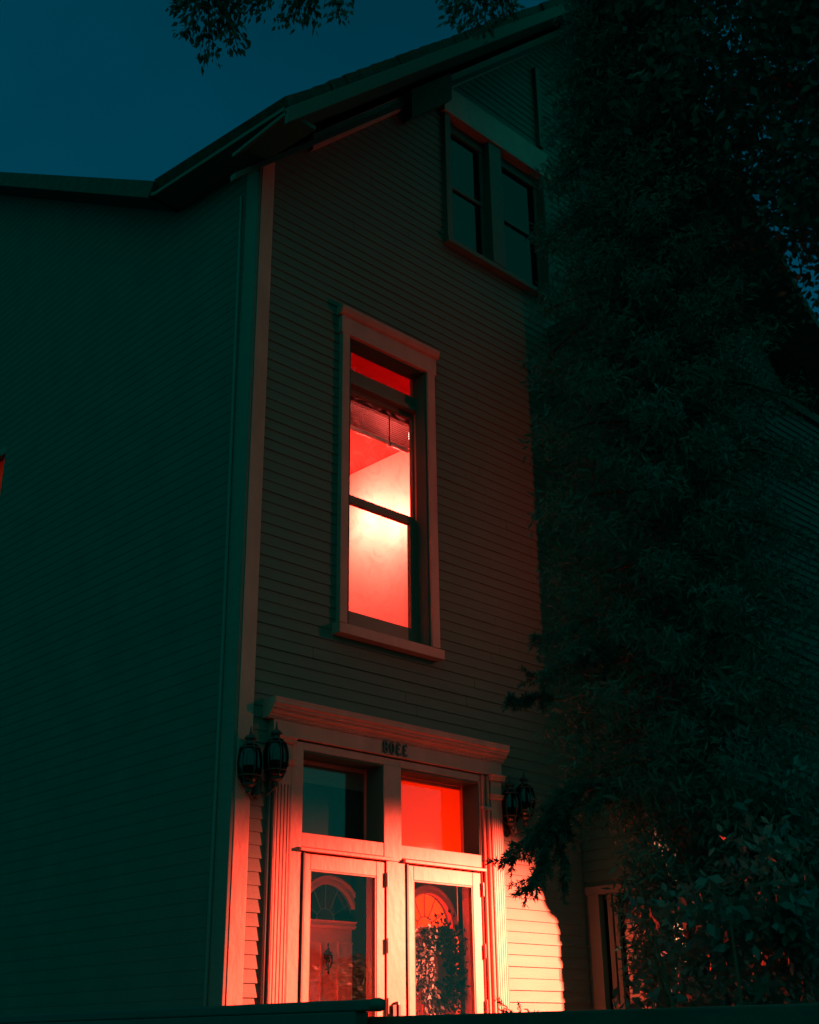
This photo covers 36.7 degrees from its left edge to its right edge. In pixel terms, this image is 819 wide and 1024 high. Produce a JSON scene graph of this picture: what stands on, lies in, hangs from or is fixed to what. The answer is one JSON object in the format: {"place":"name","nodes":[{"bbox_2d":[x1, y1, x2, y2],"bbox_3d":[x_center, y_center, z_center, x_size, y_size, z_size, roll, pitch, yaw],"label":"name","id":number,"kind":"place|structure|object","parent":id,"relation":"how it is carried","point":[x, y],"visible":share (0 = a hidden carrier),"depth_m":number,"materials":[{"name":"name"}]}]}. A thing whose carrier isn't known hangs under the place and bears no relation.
{"place":"outdoors","nodes":[
{"label":"outdoors","id":0,"kind":"place"},
{"bbox_2d":[0,0,818,320],"label":"sky","id":1,"kind":"structure","parent":0,"point":[89,88],"materials":[{"name":"blue"}]},
{"bbox_2d":[493,996,538,1012],"bbox_3d":[0.675,3.110,5.511,0.584,1.800,0.793,-3,-23,6],"label":"juniper bush","id":2,"kind":"object","parent":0,"point":[499,1002],"visible":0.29,"depth_m":5.99,"materials":[{"name":"green plant"}]},
{"label":"ground","id":3,"kind":"structure","parent":0,"visible":0},
{"bbox_2d":[0,998,384,1023],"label":"hand rail","id":4,"kind":"object","parent":3,"relation":"on","point":[337,1012],"visible":1,"depth_m":4.50,"materials":[{"name":"metal"}]},
{"bbox_2d":[165,0,354,75],"bbox_3d":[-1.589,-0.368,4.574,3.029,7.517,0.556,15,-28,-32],"label":"locust tree","id":5,"kind":"object","parent":3,"relation":"on","point":[230,24],"visible":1,"depth_m":6.10,"materials":[{"name":"green plant"}]},
{"bbox_2d":[0,0,818,1016],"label":"house","id":6,"kind":"structure","parent":3,"relation":"on","point":[224,528],"depth_m":9.00,"materials":[{"name":"wood"}]},
{"bbox_2d":[0,445,6,489],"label":"window","id":7,"kind":"structure","parent":6,"relation":"in","point":[2,451],"depth_m":11.17,"materials":[{"name":"red glass"}]},
{"bbox_2d":[237,722,288,799],"bbox_3d":[-0.878,1.478,7.378,0.319,0.479,0.169,14,-27,-31],"label":"wall lantern","id":8,"kind":"object","parent":6,"relation":"attached to","point":[253,761],"depth_m":7.34,"materials":[{"name":"black metal"}]},
{"bbox_2d":[309,872,356,1001],"bbox_3d":[-0.513,3.203,7.576,0.620,2.040,0.108,20,-31,-40],"label":"inner door","id":9,"kind":"structure","parent":6,"relation":"in","point":[332,895],"depth_m":7.82,"materials":[{"name":"paint"}]},
{"bbox_2d":[298,852,388,1016],"bbox_3d":[-0.394,3.086,7.299,0.698,2.022,0.055,20,-31,-40],"label":"storm door","id":10,"kind":"structure","parent":6,"relation":"in","point":[375,870],"depth_m":7.60,"materials":[{"name":"white paint"}]},
{"bbox_2d":[350,395,408,452],"bbox_3d":[-0.273,-0.679,9.398,0.770,0.305,0.051,20,-31,-40],"label":"window blind","id":11,"kind":"object","parent":6,"relation":"attached to","point":[381,425],"depth_m":9.43,"materials":[{"name":"red"}]},
{"bbox_2d":[332,304,444,661],"bbox_3d":[-0.209,-0.201,9.066,1.020,2.540,0.299,20,-31,-40],"label":"window","id":12,"kind":"structure","parent":6,"relation":"in","point":[381,366],"depth_m":9.17,"materials":[{"name":"white paint"}]},
{"bbox_2d":[414,882,460,1014],"bbox_3d":[0.127,3.440,8.147,0.620,2.040,0.105,20,-31,-40],"label":"inner door","id":13,"kind":"structure","parent":6,"relation":"in","point":[429,899],"depth_m":8.49,"materials":[{"name":"paint"}]},
{"bbox_2d":[415,890,470,1014],"bbox_3d":[0.201,3.011,8.248,0.704,0.965,0.187,20,-31,-40],"label":"leafy plant","id":14,"kind":"object","parent":6,"relation":"attached to","point":[442,996],"visible":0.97,"depth_m":8.24,"materials":[{"name":"green plant"}]},
{"bbox_2d":[405,864,487,1015],"bbox_3d":[0.239,3.320,7.863,0.728,2.022,0.055,20,-31,-40],"label":"storm door","id":15,"kind":"structure","parent":6,"relation":"in","point":[418,874],"depth_m":8.16,"materials":[{"name":"white paint"}]},
{"bbox_2d":[440,89,554,305],"bbox_3d":[0.783,-2.839,11.196,1.451,1.689,0.170,20,-31,-40],"label":"window","id":16,"kind":"structure","parent":6,"relation":"in","point":[489,199],"depth_m":11.17,"materials":[{"name":"white paint"}]},
{"bbox_2d":[502,770,535,836],"bbox_3d":[0.775,2.084,8.851,0.273,0.479,0.166,12,-26,-28],"label":"wall lantern","id":17,"kind":"object","parent":6,"relation":"attached to","point":[516,803],"depth_m":8.80,"materials":[{"name":"black metal"}]},
{"bbox_2d":[585,882,662,1009],"bbox_3d":[1.558,3.299,8.762,0.095,1.270,0.630,20,-31,-40],"label":"window","id":18,"kind":"structure","parent":6,"relation":"in","point":[604,936],"depth_m":8.93,"materials":[{"name":"black glass"}]},
{"bbox_2d":[368,1003,818,1023],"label":"garden wall","id":19,"kind":"structure","parent":3,"relation":"on","point":[805,1013],"depth_m":3.35,"materials":[{"name":"concrete"}]},
{"bbox_2d":[435,0,818,323],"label":"broadleaf tree","id":20,"kind":"object","parent":3,"relation":"on","point":[743,87],"visible":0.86,"depth_m":7.63,"materials":[{"name":"green plant"}]},
{"bbox_2d":[612,943,663,1008],"bbox_3d":[1.298,3.208,6.106,0.868,2.082,0.886,20,-31,-40],"label":"leafy shrub","id":21,"kind":"object","parent":3,"relation":"on","point":[643,994],"visible":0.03,"depth_m":6.43,"materials":[{"name":"green plant"}]},
{"bbox_2d":[484,0,818,1007],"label":"evergreen tree","id":22,"kind":"object","parent":3,"relation":"on","point":[650,246],"visible":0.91,"depth_m":6.77,"materials":[{"name":"green plant"}]},
{"bbox_2d":[612,812,818,1008],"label":"leafy shrub","id":23,"kind":"object","parent":3,"relation":"on","point":[787,927],"visible":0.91,"depth_m":4.51,"materials":[{"name":"green plant"}]},
{"bbox_2d":[672,755,818,1006],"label":"leafy shrub","id":24,"kind":"object","parent":3,"relation":"on","point":[813,825],"visible":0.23,"depth_m":5.62,"materials":[{"name":"green plant"}]}
]}

